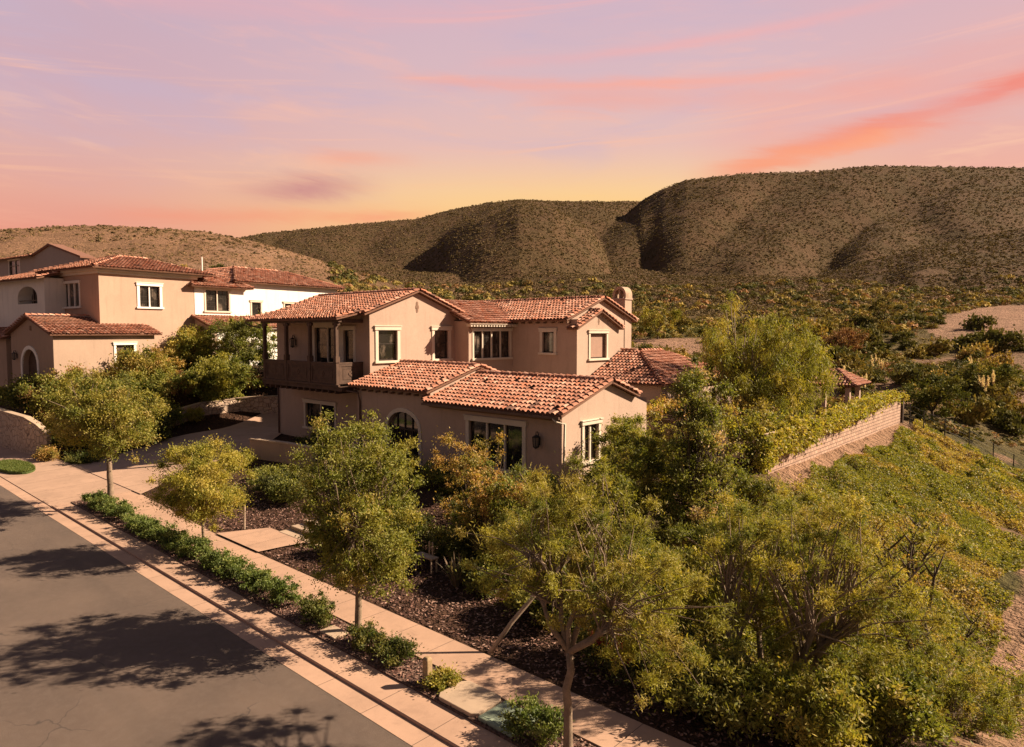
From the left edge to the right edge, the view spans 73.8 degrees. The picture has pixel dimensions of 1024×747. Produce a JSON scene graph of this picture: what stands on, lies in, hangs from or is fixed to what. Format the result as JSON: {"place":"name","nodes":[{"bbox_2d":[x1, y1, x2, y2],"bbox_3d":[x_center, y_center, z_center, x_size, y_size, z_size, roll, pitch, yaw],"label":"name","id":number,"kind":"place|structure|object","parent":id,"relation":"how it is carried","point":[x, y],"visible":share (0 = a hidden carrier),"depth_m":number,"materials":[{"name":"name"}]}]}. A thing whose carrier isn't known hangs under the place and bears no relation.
{"place":"outdoors","nodes":[
{"label":"outdoors","id":0,"kind":"place"},
{"bbox_2d":[0,459,35,471],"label":"grass","id":1,"kind":"structure","parent":0,"point":[15,465],"depth_m":35.60,"materials":[{"name":"green plant"}]},
{"bbox_2d":[71,412,281,493],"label":"driveway","id":2,"kind":"structure","parent":0,"point":[128,475],"depth_m":38.64,"materials":[{"name":"concrete"}]},
{"bbox_2d":[0,486,411,746],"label":"road","id":3,"kind":"structure","parent":0,"point":[99,647],"depth_m":14.54,"materials":[{"name":"asphalt"}]},
{"bbox_2d":[217,527,303,551],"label":"path","id":4,"kind":"structure","parent":0,"point":[261,539],"depth_m":23.20,"materials":[{"name":"concrete"}]},
{"bbox_2d":[71,500,596,746],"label":"verge soil","id":5,"kind":"structure","parent":0,"point":[400,679],"depth_m":15.46,"materials":[{"name":"soil"}]},
{"bbox_2d":[80,486,139,522],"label":"verge hedge","id":6,"kind":"object","parent":5,"relation":"on","point":[98,501],"visible":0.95,"depth_m":26.59,"materials":[{"name":"green plant"}]},
{"bbox_2d":[119,509,179,540],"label":"verge hedge","id":7,"kind":"object","parent":5,"relation":"on","point":[138,524],"visible":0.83,"depth_m":23.71,"materials":[{"name":"green plant"}]},
{"bbox_2d":[152,526,216,560],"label":"verge hedge","id":8,"kind":"object","parent":5,"relation":"on","point":[172,539],"visible":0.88,"depth_m":21.76,"materials":[{"name":"green plant"}]},
{"bbox_2d":[195,542,261,584],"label":"verge hedge","id":9,"kind":"object","parent":5,"relation":"on","point":[218,562],"visible":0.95,"depth_m":19.93,"materials":[{"name":"green plant"}]},
{"bbox_2d":[235,564,304,606],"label":"verge hedge","id":10,"kind":"object","parent":5,"relation":"on","point":[275,586],"visible":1,"depth_m":17.94,"materials":[{"name":"green plant"}]},
{"bbox_2d":[294,589,338,627],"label":"verge bush","id":11,"kind":"object","parent":5,"relation":"on","point":[315,607],"visible":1,"depth_m":16.63,"materials":[{"name":"green plant"}]},
{"bbox_2d":[341,617,423,668],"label":"verge bush","id":12,"kind":"object","parent":5,"relation":"on","point":[390,648],"visible":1,"depth_m":14.91,"materials":[{"name":"green plant"}]},
{"bbox_2d":[417,659,465,697],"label":"verge bush","id":13,"kind":"object","parent":5,"relation":"on","point":[445,676],"visible":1,"depth_m":13.61,"materials":[{"name":"green plant"}]},
{"bbox_2d":[439,681,500,716],"bbox_3d":[-0.805,6.269,13.169,1.100,0.085,0.830,3,5,42],"label":"utility cover","id":14,"kind":"object","parent":5,"relation":"on","point":[469,698],"visible":0.91,"depth_m":13.09,"materials":[{"name":"concrete"}]},
{"bbox_2d":[478,701,537,737],"bbox_3d":[-0.070,6.306,12.484,0.830,0.096,0.760,3,5,42],"label":"utility cover","id":15,"kind":"object","parent":5,"relation":"on","point":[490,718],"visible":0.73,"depth_m":12.43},
{"bbox_2d":[498,690,573,746],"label":"verge bush","id":16,"kind":"object","parent":5,"relation":"on","point":[548,723],"visible":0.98,"depth_m":11.81,"materials":[{"name":"green plant"}]},
{"bbox_2d":[114,491,694,746],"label":"sidewalk","id":17,"kind":"structure","parent":0,"point":[597,724],"depth_m":14.65,"materials":[{"name":"concrete"}]},
{"bbox_2d":[0,166,1023,746],"bbox_3d":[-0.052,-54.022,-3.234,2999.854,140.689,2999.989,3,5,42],"label":"terrain","id":18,"kind":"structure","parent":0,"point":[1008,318],"depth_m":282.30,"materials":[{"name":"soil"}]},
{"bbox_2d":[0,371,48,411],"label":"garden tree","id":19,"kind":"object","parent":18,"relation":"on","point":[8,393],"visible":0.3,"depth_m":44.14,"materials":[{"name":"green plant"}]},
{"bbox_2d":[0,408,51,454],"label":"garden wall","id":20,"kind":"structure","parent":18,"relation":"on","point":[16,431],"depth_m":40.03,"materials":[{"name":"stone"}]},
{"bbox_2d":[0,271,66,386],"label":"white house","id":21,"kind":"structure","parent":18,"relation":"on","point":[28,292],"depth_m":50.51,"materials":[{"name":"paint"}]},
{"bbox_2d":[0,243,94,276],"bbox_3d":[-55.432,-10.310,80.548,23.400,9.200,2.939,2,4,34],"label":"grey house","id":22,"kind":"structure","parent":18,"relation":"on","point":[48,255],"depth_m":78.43,"materials":[{"name":"paint"}]},
{"bbox_2d":[12,361,94,415],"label":"garden tree","id":23,"kind":"object","parent":18,"relation":"on","point":[46,379],"visible":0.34,"depth_m":43.08,"materials":[{"name":"green plant"}]},
{"bbox_2d":[0,446,132,506],"bbox_3d":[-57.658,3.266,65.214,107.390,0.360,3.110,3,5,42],"label":"driveway apron","id":24,"kind":"object","parent":18,"relation":"on","point":[51,483],"visible":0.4,"depth_m":32.56,"materials":[{"name":"concrete"}]},
{"bbox_2d":[24,363,180,497],"bbox_3d":[-16.588,2.533,27.806,5.179,6.071,7.267,-1,4,-16],"label":"street tree","id":25,"kind":"object","parent":18,"relation":"on","point":[97,412],"visible":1,"depth_m":26.46,"materials":[{"name":"green plant"}]},
{"bbox_2d":[3,255,216,382],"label":"stucco house","id":26,"kind":"structure","parent":18,"relation":"on","point":[118,302],"depth_m":48.49,"materials":[{"name":"paint"}]},
{"bbox_2d":[62,280,80,308],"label":"window","id":27,"kind":"structure","parent":26,"relation":"in","point":[73,299],"depth_m":50.06,"materials":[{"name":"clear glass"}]},
{"bbox_2d":[135,282,163,308],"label":"window","id":28,"kind":"structure","parent":26,"relation":"in","point":[148,295],"depth_m":50.72,"materials":[{"name":"clear glass"}]},
{"bbox_2d":[91,340,191,397],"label":"garden tree","id":29,"kind":"object","parent":18,"relation":"on","point":[152,361],"visible":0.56,"depth_m":45.57,"materials":[{"name":"green plant"}]},
{"bbox_2d":[105,367,184,413],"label":"garden tree","id":30,"kind":"object","parent":18,"relation":"on","point":[158,385],"visible":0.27,"depth_m":43.18,"materials":[{"name":"green plant"}]},
{"bbox_2d":[127,400,181,448],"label":"garden tree","id":31,"kind":"object","parent":18,"relation":"on","point":[163,425],"visible":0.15,"depth_m":40.91,"materials":[{"name":"green plant"}]},
{"bbox_2d":[159,320,234,368],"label":"garden tree","id":32,"kind":"object","parent":18,"relation":"on","point":[186,346],"visible":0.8,"depth_m":51.23,"materials":[{"name":"green plant"}]},
{"bbox_2d":[138,434,260,537],"bbox_3d":[-9.847,3.864,22.020,4.182,4.103,3.744,3,5,42],"label":"street tree","id":33,"kind":"object","parent":18,"relation":"on","point":[201,492],"visible":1,"depth_m":21.53,"materials":[{"name":"green plant"}]},
{"bbox_2d":[167,351,262,402],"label":"garden tree","id":34,"kind":"object","parent":18,"relation":"on","point":[219,381],"visible":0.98,"depth_m":47.03,"materials":[{"name":"green plant"}]},
{"bbox_2d":[167,395,277,427],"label":"garden wall","id":35,"kind":"structure","parent":18,"relation":"on","point":[260,404],"depth_m":48.35,"materials":[{"name":"stone"}]},
{"bbox_2d":[0,477,451,746],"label":"gutter","id":36,"kind":"object","parent":18,"relation":"on","point":[396,724],"visible":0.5,"depth_m":15.79,"materials":[{"name":"concrete"}]},
{"bbox_2d":[201,311,276,373],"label":"garden tree","id":37,"kind":"object","parent":18,"relation":"on","point":[242,331],"visible":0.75,"depth_m":51.09,"materials":[{"name":"green plant"}]},
{"bbox_2d":[186,257,344,364],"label":"white house","id":38,"kind":"structure","parent":18,"relation":"on","point":[234,291],"depth_m":58.32,"materials":[{"name":"paint"}]},
{"bbox_2d":[203,287,231,312],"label":"window","id":39,"kind":"structure","parent":38,"relation":"in","point":[216,301],"depth_m":55.31,"materials":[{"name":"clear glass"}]},
{"bbox_2d":[238,462,316,493],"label":"garden bush","id":40,"kind":"object","parent":18,"relation":"on","point":[263,478],"visible":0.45,"depth_m":29.55,"materials":[{"name":"green plant"}]},
{"bbox_2d":[250,471,309,502],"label":"garden bush","id":41,"kind":"object","parent":18,"relation":"on","point":[278,485],"visible":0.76,"depth_m":27.72,"materials":[{"name":"green plant"}]},
{"bbox_2d":[249,438,315,466],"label":"garden wall","id":42,"kind":"structure","parent":18,"relation":"on","point":[269,450],"depth_m":34.39,"materials":[{"name":"beige paint"}]},
{"bbox_2d":[52,503,516,746],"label":"kerb","id":43,"kind":"structure","parent":18,"relation":"on","point":[442,723],"depth_m":15.35,"materials":[{"name":"concrete"}]},
{"bbox_2d":[272,406,434,627],"bbox_3d":[-3.615,3.512,16.255,4.802,5.505,3.620,3,5,42],"label":"street tree","id":44,"kind":"object","parent":18,"relation":"on","point":[356,518],"visible":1,"depth_m":15.60,"materials":[{"name":"green plant"}]},
{"bbox_2d":[406,456,469,495],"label":"garden bush","id":45,"kind":"object","parent":18,"relation":"on","point":[436,475],"visible":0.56,"depth_m":27.62,"materials":[{"name":"green plant"}]},
{"bbox_2d":[413,521,484,561],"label":"garden bush","id":46,"kind":"object","parent":18,"relation":"on","point":[441,539],"visible":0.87,"depth_m":20.53,"materials":[{"name":"green plant"}]},
{"bbox_2d":[74,469,824,746],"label":"mulch chips","id":47,"kind":"object","parent":18,"relation":"on","point":[394,672],"visible":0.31,"depth_m":16.70,"materials":[{"name":"wood"}]},
{"bbox_2d":[428,426,507,491],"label":"garden tree","id":48,"kind":"object","parent":18,"relation":"on","point":[447,440],"visible":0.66,"depth_m":24.59,"materials":[{"name":"green plant"}]},
{"bbox_2d":[446,551,512,599],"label":"garden bush","id":49,"kind":"object","parent":18,"relation":"on","point":[475,576],"visible":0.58,"depth_m":18.29,"materials":[{"name":"green plant"}]},
{"bbox_2d":[243,286,729,488],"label":"stucco house","id":50,"kind":"structure","parent":18,"relation":"on","point":[548,382],"depth_m":38.07,"materials":[{"name":"beige paint"}]},
{"bbox_2d":[302,398,336,432],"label":"window","id":51,"kind":"structure","parent":50,"relation":"in","point":[314,407],"depth_m":40.38,"materials":[{"name":"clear glass"}]},
{"bbox_2d":[312,322,341,362],"bbox_3d":[-10.698,-1.186,39.578,3.200,3.560,0.315,3,5,42],"label":"balcony door","id":52,"kind":"structure","parent":50,"relation":"in","point":[325,330],"depth_m":39.84,"materials":[{"name":"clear glass"}]},
{"bbox_2d":[339,326,355,361],"bbox_3d":[-9.094,-0.992,38.119,1.530,3.350,0.295,3,5,42],"label":"window","id":53,"kind":"structure","parent":50,"relation":"in","point":[350,331],"depth_m":38.24,"materials":[{"name":"clear glass"}]},
{"bbox_2d":[374,325,401,363],"bbox_3d":[-6.869,-1.609,37.653,0.300,2.060,1.880,3,5,42],"label":"window","id":54,"kind":"structure","parent":50,"relation":"in","point":[385,337],"depth_m":37.73,"materials":[{"name":"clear glass"}]},
{"bbox_2d":[385,408,421,466],"bbox_3d":[-5.293,3.073,33.490,2.800,2.799,0.240,3,5,42],"label":"arched window","id":55,"kind":"structure","parent":50,"relation":"in","point":[407,422],"depth_m":33.48,"materials":[{"name":"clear glass"}]},
{"bbox_2d":[430,326,452,360],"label":"window","id":56,"kind":"structure","parent":50,"relation":"in","point":[439,333],"depth_m":40.67,"materials":[{"name":"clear glass"}]},
{"bbox_2d":[471,328,512,360],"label":"window","id":57,"kind":"structure","parent":50,"relation":"in","point":[487,343],"depth_m":41.99,"materials":[{"name":"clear glass"}]},
{"bbox_2d":[463,414,527,476],"bbox_3d":[-0.708,3.028,29.268,3.730,2.300,0.320,3,5,42],"label":"window","id":58,"kind":"structure","parent":50,"relation":"in","point":[484,427],"depth_m":29.08,"materials":[{"name":"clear glass"}]},
{"bbox_2d":[538,328,557,354],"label":"window","id":59,"kind":"structure","parent":50,"relation":"in","point":[550,334],"depth_m":41.51,"materials":[{"name":"clear glass"}]},
{"bbox_2d":[580,417,603,465],"bbox_3d":[3.245,2.799,28.260,0.320,1.840,1.500,3,5,42],"label":"window","id":60,"kind":"structure","parent":50,"relation":"in","point":[588,425],"depth_m":28.24,"materials":[{"name":"clear glass"}]},
{"bbox_2d":[588,330,609,360],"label":"window","id":61,"kind":"structure","parent":50,"relation":"in","point":[596,338],"depth_m":41.70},
{"bbox_2d":[438,448,536,552],"bbox_3d":[-0.679,4.059,20.721,3.654,3.386,2.654,3,5,42],"label":"garden tree","id":62,"kind":"object","parent":18,"relation":"on","point":[482,500],"visible":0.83,"depth_m":20.59,"materials":[{"name":"green plant"}]},
{"bbox_2d":[0,164,1023,453],"bbox_3d":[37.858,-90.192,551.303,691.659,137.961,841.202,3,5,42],"label":"scrub","id":63,"kind":"object","parent":18,"relation":"on","point":[850,298],"visible":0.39,"depth_m":270.82,"materials":[{"name":"plant"}]},
{"bbox_2d":[494,564,600,629],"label":"garden shrub","id":64,"kind":"object","parent":18,"relation":"on","point":[536,608],"visible":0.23,"depth_m":16.30,"materials":[{"name":"green plant"}]},
{"bbox_2d":[447,450,744,746],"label":"street tree","id":65,"kind":"object","parent":18,"relation":"on","point":[592,591],"visible":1,"depth_m":11.06,"materials":[{"name":"green plant"}]},
{"bbox_2d":[575,626,619,679],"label":"flower bush","id":66,"kind":"object","parent":18,"relation":"on","point":[590,650],"visible":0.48,"depth_m":14.25,"materials":[{"name":"green plant"}]},
{"bbox_2d":[563,453,650,537],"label":"garden shrub","id":67,"kind":"object","parent":18,"relation":"on","point":[630,468],"visible":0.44,"depth_m":20.30,"materials":[{"name":"green plant"}]},
{"bbox_2d":[588,641,657,694],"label":"flower bush","id":68,"kind":"object","parent":18,"relation":"on","point":[631,669],"visible":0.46,"depth_m":13.59,"materials":[{"name":"green plant"}]},
{"bbox_2d":[585,416,665,515],"bbox_3d":[3.742,3.293,23.494,2.773,3.825,2.596,-1,4,-16],"label":"garden shrub","id":69,"kind":"object","parent":18,"relation":"on","point":[612,434],"visible":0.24,"depth_m":23.13,"materials":[{"name":"green plant"}]},
{"bbox_2d":[549,592,709,676],"bbox_3d":[2.383,5.362,14.424,3.699,2.086,1.783,2,4,28],"label":"garden shrub","id":70,"kind":"object","parent":18,"relation":"on","point":[585,633],"visible":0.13,"depth_m":14.28,"materials":[{"name":"green plant"}]},
{"bbox_2d":[591,523,685,594],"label":"garden shrub","id":71,"kind":"object","parent":18,"relation":"on","point":[646,532],"visible":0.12,"depth_m":17.73,"materials":[{"name":"green plant"}]},
{"bbox_2d":[602,420,675,532],"bbox_3d":[4.106,3.402,22.095,2.325,3.835,2.591,-1,4,-14],"label":"garden shrub","id":72,"kind":"object","parent":18,"relation":"on","point":[652,470],"visible":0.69,"depth_m":21.75,"materials":[{"name":"green plant"}]},
{"bbox_2d":[632,303,683,338],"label":"hillside tree","id":73,"kind":"object","parent":18,"relation":"on","point":[652,320],"visible":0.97,"depth_m":118.86,"materials":[{"name":"green plant"}]},
{"bbox_2d":[646,409,746,459],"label":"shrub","id":74,"kind":"object","parent":18,"relation":"on","point":[667,420],"visible":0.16,"depth_m":34.29,"materials":[{"name":"plant"}]},
{"bbox_2d":[646,392,751,437],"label":"pergola vine","id":75,"kind":"object","parent":74,"relation":"on","point":[660,406],"visible":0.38,"depth_m":34.34,"materials":[{"name":"green plant"}]},
{"bbox_2d":[641,354,766,558],"bbox_3d":[5.944,2.700,21.216,4.152,6.662,3.923,3,5,42],"label":"dense tree","id":76,"kind":"object","parent":18,"relation":"on","point":[702,424],"visible":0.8,"depth_m":20.83,"materials":[{"name":"green plant"}]},
{"bbox_2d":[635,630,785,746],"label":"garden shrub","id":77,"kind":"object","parent":18,"relation":"on","point":[723,680],"visible":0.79,"depth_m":12.23,"materials":[{"name":"green plant"}]},
{"bbox_2d":[641,555,783,650],"bbox_3d":[4.355,5.272,15.384,2.703,2.561,3.052,0,3,-2],"label":"garden shrub","id":78,"kind":"object","parent":18,"relation":"on","point":[700,614],"visible":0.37,"depth_m":15.08,"materials":[{"name":"green plant"}]},
{"bbox_2d":[675,534,795,604],"bbox_3d":[6.059,5.404,18.262,2.859,2.557,2.903,0,3,-4],"label":"garden shrub","id":79,"kind":"object","parent":18,"relation":"on","point":[700,556],"visible":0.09,"depth_m":18.18,"materials":[{"name":"green plant"}]},
{"bbox_2d":[715,396,797,461],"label":"garden shrub","id":80,"kind":"object","parent":18,"relation":"on","point":[753,421],"visible":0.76,"depth_m":31.90,"materials":[{"name":"green plant"}]},
{"bbox_2d":[724,465,791,523],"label":"garden shrub","id":81,"kind":"object","parent":18,"relation":"on","point":[750,488],"visible":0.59,"depth_m":24.89,"materials":[{"name":"green plant"}]},
{"bbox_2d":[693,289,849,444],"bbox_3d":[14.290,-0.397,38.707,8.066,9.337,8.691,0,3,5],"label":"weeping tree","id":82,"kind":"object","parent":18,"relation":"on","point":[778,370],"visible":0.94,"depth_m":37.44,"materials":[{"name":"green plant"}]},
{"bbox_2d":[582,418,1023,739],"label":"ground cover","id":83,"kind":"object","parent":18,"relation":"on","point":[921,439],"visible":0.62,"depth_m":31.45,"materials":[{"name":"green plant"}]},
{"bbox_2d":[735,648,886,746],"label":"garden shrub","id":84,"kind":"object","parent":18,"relation":"on","point":[834,723],"visible":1,"depth_m":11.57,"materials":[{"name":"green plant"}]},
{"bbox_2d":[662,478,978,683],"bbox_3d":[6.020,4.404,13.796,4.522,4.698,5.385,-2,4,-29],"label":"feathery tree","id":85,"kind":"object","parent":18,"relation":"on","point":[806,618],"visible":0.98,"depth_m":13.30,"materials":[{"name":"green plant"}]},
{"bbox_2d":[762,581,900,667],"bbox_3d":[7.519,6.139,16.747,2.779,2.545,3.002,-2,4,-25],"label":"garden shrub","id":86,"kind":"object","parent":18,"relation":"on","point":[813,644],"visible":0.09,"depth_m":16.36,"materials":[{"name":"green plant"}]},
{"bbox_2d":[764,400,900,473],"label":"block wall","id":87,"kind":"structure","parent":18,"relation":"on","point":[885,418],"depth_m":38.72,"materials":[{"name":"concrete"}]},
{"bbox_2d":[751,387,909,474],"bbox_3d":[18.524,2.662,38.198,2.250,2.466,25.106,3,5,42],"label":"wall creeper","id":88,"kind":"object","parent":87,"relation":"attached to","point":[794,436],"depth_m":33.28,"materials":[{"name":"green plant"}]},
{"bbox_2d":[810,368,870,414],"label":"garden pavilion","id":89,"kind":"structure","parent":18,"relation":"on","point":[856,381],"depth_m":54.35,"materials":[{"name":"tile"}]},
{"bbox_2d":[821,324,869,350],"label":"hillside tree","id":90,"kind":"object","parent":18,"relation":"on","point":[851,338],"visible":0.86,"depth_m":104.24,"materials":[{"name":"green plant"}]},
{"bbox_2d":[832,349,880,371],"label":"brush bush","id":91,"kind":"object","parent":18,"relation":"on","point":[852,363],"visible":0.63,"depth_m":89.89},
{"bbox_2d":[856,294,915,323],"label":"hillside tree","id":92,"kind":"object","parent":18,"relation":"on","point":[875,306],"visible":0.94,"depth_m":138.09,"materials":[{"name":"green plant"}]},
{"bbox_2d":[807,655,973,746],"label":"garden shrub","id":93,"kind":"object","parent":18,"relation":"on","point":[905,710],"visible":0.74,"depth_m":11.66,"materials":[{"name":"green plant"}]},
{"bbox_2d":[830,624,966,701],"bbox_3d":[8.431,6.660,15.229,2.896,1.925,2.780,-2,4,-26],"label":"garden shrub","id":94,"kind":"object","parent":18,"relation":"on","point":[896,641],"visible":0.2,"depth_m":15.23,"materials":[{"name":"green plant"}]},
{"bbox_2d":[862,512,965,661],"bbox_3d":[10.049,5.885,17.316,2.108,4.973,1.792,0,3,0],"label":"bare sapling","id":95,"kind":"object","parent":18,"relation":"on","point":[934,575],"visible":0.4,"depth_m":17.10,"materials":[{"name":"brown plant"}]},
{"bbox_2d":[886,363,945,384],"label":"brush bush","id":96,"kind":"object","parent":18,"relation":"on","point":[910,373],"visible":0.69,"depth_m":80.77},
{"bbox_2d":[889,500,950,648],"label":"bare sapling","id":97,"kind":"object","parent":18,"relation":"on","point":[925,524],"visible":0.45,"depth_m":18.96,"materials":[{"name":"brown plant"}]},
{"bbox_2d":[888,370,973,421],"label":"hillside tree","id":98,"kind":"object","parent":18,"relation":"on","point":[938,394],"visible":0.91,"depth_m":65.66,"materials":[{"name":"green plant"}]},
{"bbox_2d":[915,335,957,355],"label":"brush bush","id":99,"kind":"object","parent":18,"relation":"on","point":[942,346],"visible":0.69,"depth_m":104.71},
{"bbox_2d":[858,627,1023,746],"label":"garden shrub","id":100,"kind":"object","parent":18,"relation":"on","point":[976,677],"visible":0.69,"depth_m":12.95,"materials":[{"name":"green plant"}]},
{"bbox_2d":[911,597,989,670],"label":"bare sapling","id":101,"kind":"object","parent":18,"relation":"on","point":[977,625],"visible":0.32,"depth_m":15.71,"materials":[{"name":"green plant"}]},
{"bbox_2d":[917,655,1023,740],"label":"garden shrub","id":102,"kind":"object","parent":18,"relation":"on","point":[973,732],"visible":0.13,"depth_m":14.47,"materials":[{"name":"green plant"}]},
{"bbox_2d":[952,393,999,425],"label":"brush bush","id":103,"kind":"object","parent":18,"relation":"on","point":[981,412],"visible":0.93,"depth_m":65.19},
{"bbox_2d":[959,310,997,329],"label":"brush bush","id":104,"kind":"object","parent":18,"relation":"on","point":[973,321],"visible":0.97,"depth_m":126.69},
{"bbox_2d":[955,357,1023,388],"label":"hillside tree","id":105,"kind":"object","parent":18,"relation":"on","point":[1004,373],"visible":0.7,"depth_m":77.16,"materials":[{"name":"green plant"}]},
{"bbox_2d":[962,653,1023,734],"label":"garden shrub","id":106,"kind":"object","parent":18,"relation":"on","point":[1003,672],"visible":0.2,"depth_m":17.27,"materials":[{"name":"green plant"}]},
{"bbox_2d":[972,322,1023,351],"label":"brush bush","id":107,"kind":"object","parent":18,"relation":"on","point":[1016,338],"visible":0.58,"depth_m":102.56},
{"bbox_2d":[974,382,1023,414],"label":"brush bush","id":108,"kind":"object","parent":18,"relation":"on","point":[1008,399],"visible":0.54,"depth_m":72.23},
{"bbox_2d":[0,0,1023,237],"label":"sky","id":109,"kind":"structure","parent":0,"point":[236,118],"materials":[{"name":"pink"}]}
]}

